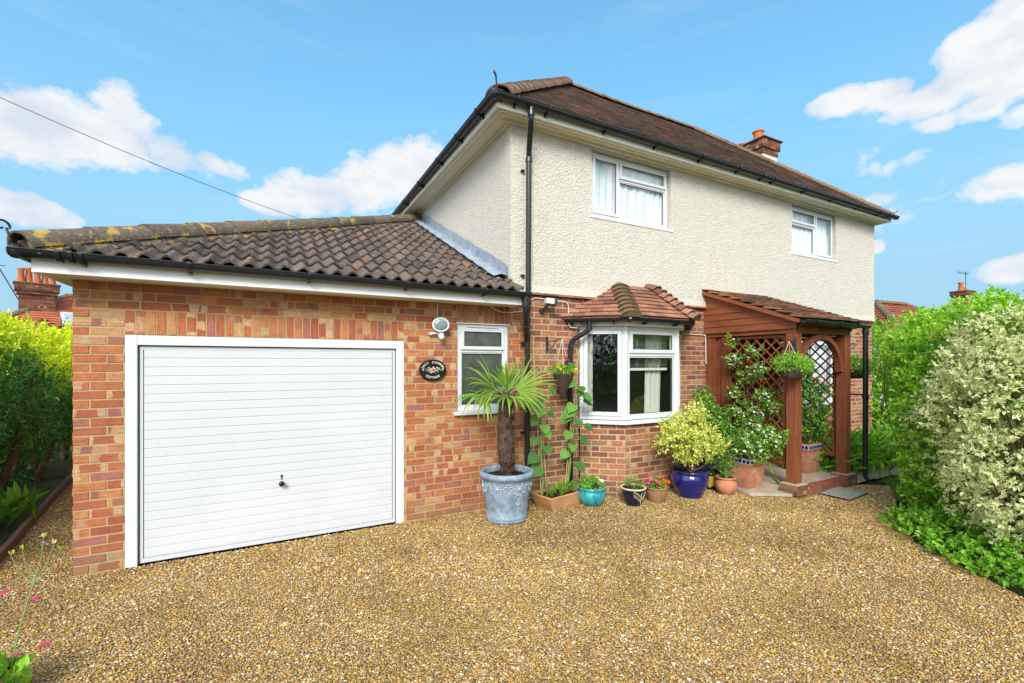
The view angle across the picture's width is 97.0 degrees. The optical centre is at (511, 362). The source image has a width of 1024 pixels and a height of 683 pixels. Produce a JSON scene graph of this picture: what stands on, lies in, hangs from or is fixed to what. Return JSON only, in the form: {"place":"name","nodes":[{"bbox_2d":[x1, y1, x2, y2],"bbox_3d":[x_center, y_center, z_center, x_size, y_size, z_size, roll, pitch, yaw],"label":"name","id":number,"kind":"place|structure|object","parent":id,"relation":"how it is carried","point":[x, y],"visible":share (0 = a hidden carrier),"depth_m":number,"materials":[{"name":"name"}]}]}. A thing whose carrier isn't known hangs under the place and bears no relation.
{"place":"outdoors","nodes":[
{"label":"outdoors","id":0,"kind":"place"},
{"bbox_2d":[0,97,298,218],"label":"overhead cable","id":1,"kind":"object","parent":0,"point":[139,157],"visible":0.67,"depth_m":12.53,"materials":[{"name":"metal"}]},
{"bbox_2d":[0,391,1023,597],"bbox_3d":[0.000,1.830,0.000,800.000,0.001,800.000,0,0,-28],"label":"ground","id":2,"kind":"structure","parent":0,"point":[57,474],"depth_m":5.16,"materials":[{"name":"brown soil"}]},
{"bbox_2d":[0,422,11,466],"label":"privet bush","id":3,"kind":"object","parent":2,"relation":"on","point":[2,426],"visible":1,"depth_m":4.71,"materials":[{"name":"green plant"}]},
{"bbox_2d":[0,481,48,525],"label":"iris clump","id":4,"kind":"object","parent":2,"relation":"on","point":[13,501],"visible":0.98,"depth_m":4.96,"materials":[{"name":"green plant"}]},
{"bbox_2d":[0,442,61,508],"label":"border plants","id":5,"kind":"object","parent":2,"relation":"on","point":[23,479],"visible":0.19,"depth_m":6.52,"materials":[{"name":"green plant"}]},
{"bbox_2d":[0,313,71,412],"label":"conifer hedge","id":6,"kind":"object","parent":2,"relation":"on","point":[37,323],"visible":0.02,"depth_m":12.79,"materials":[{"name":"green plant"}]},
{"bbox_2d":[0,308,72,492],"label":"privet bush","id":7,"kind":"object","parent":2,"relation":"on","point":[22,358],"visible":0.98,"depth_m":5.62,"materials":[{"name":"green plant"}]},
{"bbox_2d":[0,308,72,484],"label":"privet bush","id":8,"kind":"object","parent":2,"relation":"on","point":[51,344],"visible":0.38,"depth_m":6.92,"materials":[{"name":"green plant"}]},
{"bbox_2d":[0,265,72,409],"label":"neighbour house","id":9,"kind":"structure","parent":2,"relation":"on","point":[38,297],"depth_m":18.62,"materials":[{"name":"brick"}]},
{"bbox_2d":[0,320,72,460],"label":"privet bush","id":10,"kind":"object","parent":2,"relation":"on","point":[68,334],"visible":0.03,"depth_m":8.20,"materials":[{"name":"green plant"}]},
{"bbox_2d":[0,213,531,577],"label":"garage","id":11,"kind":"structure","parent":2,"relation":"on","point":[236,384],"depth_m":4.43,"materials":[{"name":"brick"}]},
{"bbox_2d":[140,346,394,562],"bbox_3d":[-2.269,0.805,4.469,2.219,1.900,0.102,0,0,-28],"label":"garage door","id":12,"kind":"structure","parent":11,"relation":"in","point":[240,447],"depth_m":4.39,"materials":[{"name":"metal"}]},
{"bbox_2d":[419,359,445,379],"bbox_3d":[-0.899,0.080,5.141,0.320,0.240,0.018,0,0,-28],"label":"house plaque","id":13,"kind":"object","parent":11,"relation":"attached to","point":[432,369],"visible":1,"depth_m":5.13,"materials":[{"name":"black ceramic"}]},
{"bbox_2d":[428,317,449,339],"bbox_3d":[-0.828,-0.384,5.137,0.217,0.256,0.123,0,0,-28],"label":"floodlight","id":14,"kind":"object","parent":11,"relation":"attached to","point":[440,325],"visible":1,"depth_m":5.10,"materials":[{"name":"white plastic"}]},
{"bbox_2d":[453,322,513,415],"bbox_3d":[-0.353,0.071,5.484,0.771,1.088,0.140,0,0,-28],"label":"window","id":15,"kind":"structure","parent":11,"relation":"in","point":[489,341],"depth_m":5.46,"materials":[{"name":"white plastic"}]},
{"bbox_2d":[0,483,1023,682],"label":"gravel drive","id":16,"kind":"structure","parent":2,"relation":"on","point":[510,636],"depth_m":3.24,"materials":[{"name":"beige gravel"}]},
{"bbox_2d":[0,532,63,682],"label":"flowering plant","id":17,"kind":"object","parent":16,"relation":"on","point":[14,668],"visible":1,"depth_m":2.39,"materials":[{"name":"plant"}]},
{"bbox_2d":[0,473,72,561],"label":"border edging","id":18,"kind":"object","parent":16,"relation":"on","point":[17,536],"visible":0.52,"depth_m":4.87,"materials":[{"name":"brown wood"}]},
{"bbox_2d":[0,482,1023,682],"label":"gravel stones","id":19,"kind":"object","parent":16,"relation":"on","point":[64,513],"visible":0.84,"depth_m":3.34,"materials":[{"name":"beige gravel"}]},
{"bbox_2d":[450,355,557,524],"bbox_3d":[-0.119,0.829,5.088,1.241,1.882,0.800,0,0,-28],"label":"potted palm","id":20,"kind":"object","parent":19,"relation":"on","point":[506,483],"visible":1,"depth_m":5.04,"materials":[{"name":"plant"}]},
{"bbox_2d":[527,342,593,510],"bbox_3d":[0.619,0.755,5.680,0.943,2.030,0.422,0,0,-32],"label":"planter trough","id":21,"kind":"object","parent":19,"relation":"on","point":[558,496],"visible":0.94,"depth_m":5.61,"materials":[{"name":"orange ceramic"}]},
{"bbox_2d":[577,473,606,506],"bbox_3d":[0.992,1.589,5.664,0.389,0.362,0.387,0,0,-28],"label":"flower pot","id":22,"kind":"object","parent":19,"relation":"on","point":[592,493],"visible":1,"depth_m":5.55,"materials":[{"name":"teal ceramic"}]},
{"bbox_2d":[620,476,645,506],"bbox_3d":[1.518,1.587,5.674,0.320,0.366,0.320,0,0,-28],"label":"flower pot","id":23,"kind":"object","parent":19,"relation":"on","point":[633,494],"visible":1,"depth_m":5.58,"materials":[{"name":"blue ceramic"}]},
{"bbox_2d":[643,476,670,502],"bbox_3d":[1.829,1.614,5.789,0.383,0.312,0.316,0,0,-28],"label":"flower pot","id":24,"kind":"object","parent":19,"relation":"on","point":[656,490],"visible":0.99,"depth_m":5.71,"materials":[{"name":"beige ceramic"}]},
{"bbox_2d":[651,398,732,498],"bbox_3d":[2.352,1.118,5.983,1.248,1.304,0.666,0,0,-28],"label":"potted shrub","id":25,"kind":"object","parent":19,"relation":"on","point":[689,479],"visible":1,"depth_m":5.85,"materials":[{"name":"yellow plant"}]},
{"bbox_2d":[698,458,720,489],"bbox_3d":[2.790,1.544,6.403,0.348,0.452,0.328,0,0,45],"label":"flower pot","id":26,"kind":"object","parent":19,"relation":"on","point":[712,477],"visible":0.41,"depth_m":6.31,"materials":[{"name":"yellow ceramic"}]},
{"bbox_2d":[712,448,738,494],"bbox_3d":[2.895,1.460,6.131,0.371,0.620,0.342,0,0,7],"label":"potted rose","id":27,"kind":"object","parent":19,"relation":"on","point":[725,484],"visible":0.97,"depth_m":6.06,"materials":[{"name":"ceramic"}]},
{"bbox_2d":[819,486,867,499],"bbox_3d":[4.457,1.747,6.083,0.580,0.014,0.360,0,0,-34],"label":"door mat","id":28,"kind":"object","parent":19,"relation":"on","point":[844,493],"depth_m":6.05,"materials":[{"name":"grey"}]},
{"bbox_2d":[685,385,737,473],"bbox_3d":[2.888,1.042,6.618,0.935,1.457,0.728,0,0,-28],"label":"potted shrub","id":29,"kind":"object","parent":16,"relation":"on","point":[722,428],"visible":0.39,"depth_m":6.56,"materials":[{"name":"green plant"}]},
{"bbox_2d":[391,70,899,501],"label":"house","id":30,"kind":"structure","parent":2,"relation":"on","point":[625,233],"depth_m":6.54,"materials":[{"name":"paint"}]},
{"bbox_2d":[539,298,557,312],"bbox_3d":[0.473,-0.729,5.782,0.184,0.186,0.184,0,0,-28],"label":"wall light","id":31,"kind":"object","parent":30,"relation":"attached to","point":[550,301],"visible":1,"depth_m":5.73,"materials":[{"name":"metal"}]},
{"bbox_2d":[546,337,561,351],"bbox_3d":[0.540,-0.240,5.790,0.243,0.200,0.034,0,0,43],"label":"basket bracket","id":32,"kind":"object","parent":30,"relation":"attached to","point":[547,341],"visible":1,"depth_m":5.85,"materials":[{"name":"metal"}]},
{"bbox_2d":[546,340,578,398],"bbox_3d":[0.631,0.082,5.729,0.392,0.757,0.377,0,0,28],"label":"hanging basket","id":33,"kind":"object","parent":32,"relation":"hanging from","point":[563,379],"visible":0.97,"depth_m":5.65,"materials":[{"name":"wicker"}]},
{"bbox_2d":[589,152,672,232],"bbox_3d":[1.724,-2.453,6.595,1.581,0.935,0.146,0,0,-28],"label":"window","id":34,"kind":"structure","parent":30,"relation":"in","point":[624,192],"depth_m":6.62,"materials":[{"name":"white plastic"}]},
{"bbox_2d":[561,282,700,486],"bbox_3d":[1.875,0.288,6.293,2.490,2.923,0.818,0,0,-28],"label":"bay window","id":35,"kind":"structure","parent":30,"relation":"in","point":[624,303],"depth_m":6.10,"materials":[{"name":"white plastic"}]},
{"bbox_2d":[791,206,837,262],"bbox_3d":[5.775,-2.458,8.732,1.561,0.925,0.146,0,0,-28],"label":"window","id":36,"kind":"structure","parent":30,"relation":"in","point":[812,232],"depth_m":8.78,"materials":[{"name":"white plastic"}]},
{"bbox_2d":[802,340,831,406],"bbox_3d":[5.800,0.193,8.776,1.530,1.265,0.171,0,0,-28],"label":"window","id":37,"kind":"structure","parent":30,"relation":"in","point":[815,347],"depth_m":9.05,"materials":[{"name":"white plastic"}]},
{"bbox_2d":[702,289,871,498],"bbox_3d":[4.098,0.371,6.903,1.629,3.117,1.691,0,0,-28],"label":"porch","id":38,"kind":"object","parent":2,"relation":"on","point":[770,324],"visible":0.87,"depth_m":6.59,"materials":[{"name":"brown wood"}]},
{"bbox_2d":[789,337,796,354],"bbox_3d":[3.670,-0.210,5.933,0.175,0.260,0.034,0,0,-35],"label":"basket bracket","id":39,"kind":"object","parent":38,"relation":"attached to","point":[794,346],"visible":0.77,"depth_m":5.97,"materials":[{"name":"metal"}]},
{"bbox_2d":[768,341,815,379],"bbox_3d":[3.656,-0.033,5.894,0.540,0.502,0.491,0,0,-28],"label":"hanging basket","id":40,"kind":"object","parent":39,"relation":"hanging from","point":[792,373],"visible":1,"depth_m":5.81,"materials":[{"name":"wicker"}]},
{"bbox_2d":[774,342,835,473],"bbox_3d":[4.484,0.641,7.006,0.526,2.025,0.908,0,0,-28],"label":"potted plant","id":41,"kind":"object","parent":38,"relation":"on","point":[810,450],"visible":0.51,"depth_m":6.82,"materials":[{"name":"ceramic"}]},
{"bbox_3d":[5.041,-0.230,6.764,0.263,0.200,0.034,0,0,-28],"label":"basket bracket","id":42,"kind":"object","parent":38,"relation":"attached to","visible":0},
{"bbox_2d":[851,344,875,377],"bbox_3d":[5.184,-0.026,6.871,0.542,0.522,0.537,0,0,26],"label":"hanging basket","id":43,"kind":"object","parent":42,"relation":"hanging from","point":[856,371],"visible":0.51,"depth_m":6.75,"materials":[{"name":"wicker"}]},
{"bbox_2d":[752,420,936,484],"bbox_3d":[5.597,1.397,7.744,5.778,0.772,2.438,0,0,-28],"label":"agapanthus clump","id":44,"kind":"object","parent":2,"relation":"on","point":[881,452],"visible":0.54,"depth_m":7.23,"materials":[{"name":"green plant"}]},
{"bbox_2d":[869,307,926,434],"bbox_3d":[8.370,0.186,10.358,1.828,3.263,2.290,0,0,41],"label":"corner shrub","id":45,"kind":"object","parent":2,"relation":"on","point":[877,414],"visible":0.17,"depth_m":10.05,"materials":[{"name":"green plant"}]},
{"bbox_2d":[868,300,990,405],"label":"neighbour house","id":46,"kind":"structure","parent":2,"relation":"on","point":[883,309],"depth_m":19.64,"materials":[{"name":"tile"}]},
{"bbox_2d":[869,284,1023,512],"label":"green shrub","id":47,"kind":"object","parent":2,"relation":"on","point":[909,358],"visible":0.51,"depth_m":5.23,"materials":[{"name":"green plant"}]},
{"bbox_2d":[878,503,1023,587],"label":"ground cover","id":48,"kind":"object","parent":2,"relation":"on","point":[917,521],"visible":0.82,"depth_m":4.15,"materials":[{"name":"green plant"}]},
{"bbox_2d":[899,290,1023,557],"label":"variegated shrub","id":49,"kind":"object","parent":2,"relation":"on","point":[1001,468],"visible":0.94,"depth_m":4.28,"materials":[{"name":"green plant"}]},
{"bbox_2d":[949,271,1023,388],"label":"neighbour house","id":50,"kind":"structure","parent":2,"relation":"on","point":[962,292],"depth_m":31.61,"materials":[{"name":"brick"}]},
{"bbox_2d":[1012,372,1023,416],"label":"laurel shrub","id":51,"kind":"object","parent":2,"relation":"on","point":[1016,402],"visible":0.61,"depth_m":4.04,"materials":[{"name":"green plant"}]},
{"bbox_2d":[0,0,1023,312],"label":"sky","id":52,"kind":"structure","parent":0,"point":[301,109],"materials":[{"name":"blue"}]},
{"bbox_2d":[736,451,927,496],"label":"path","id":53,"kind":"structure","parent":0,"point":[761,491],"depth_m":6.25,"materials":[{"name":"stone"}]},
{"bbox_2d":[717,332,789,488],"bbox_3d":[3.288,0.654,6.350,0.774,2.232,1.132,0,0,-28],"label":"potted plant","id":54,"kind":"object","parent":53,"relation":"on","point":[745,453],"visible":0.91,"depth_m":6.29,"materials":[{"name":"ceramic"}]},
{"bbox_2d":[879,476,916,500],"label":"lawn","id":55,"kind":"structure","parent":0,"point":[885,481],"depth_m":6.59,"materials":[{"name":"green plant"}]},
{"bbox_2d":[886,472,986,505],"bbox_3d":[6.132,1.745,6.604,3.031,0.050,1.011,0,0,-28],"label":"bush","id":56,"kind":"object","parent":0,"point":[895,483],"depth_m":6.37,"materials":[{"name":"green plant"}]}
]}

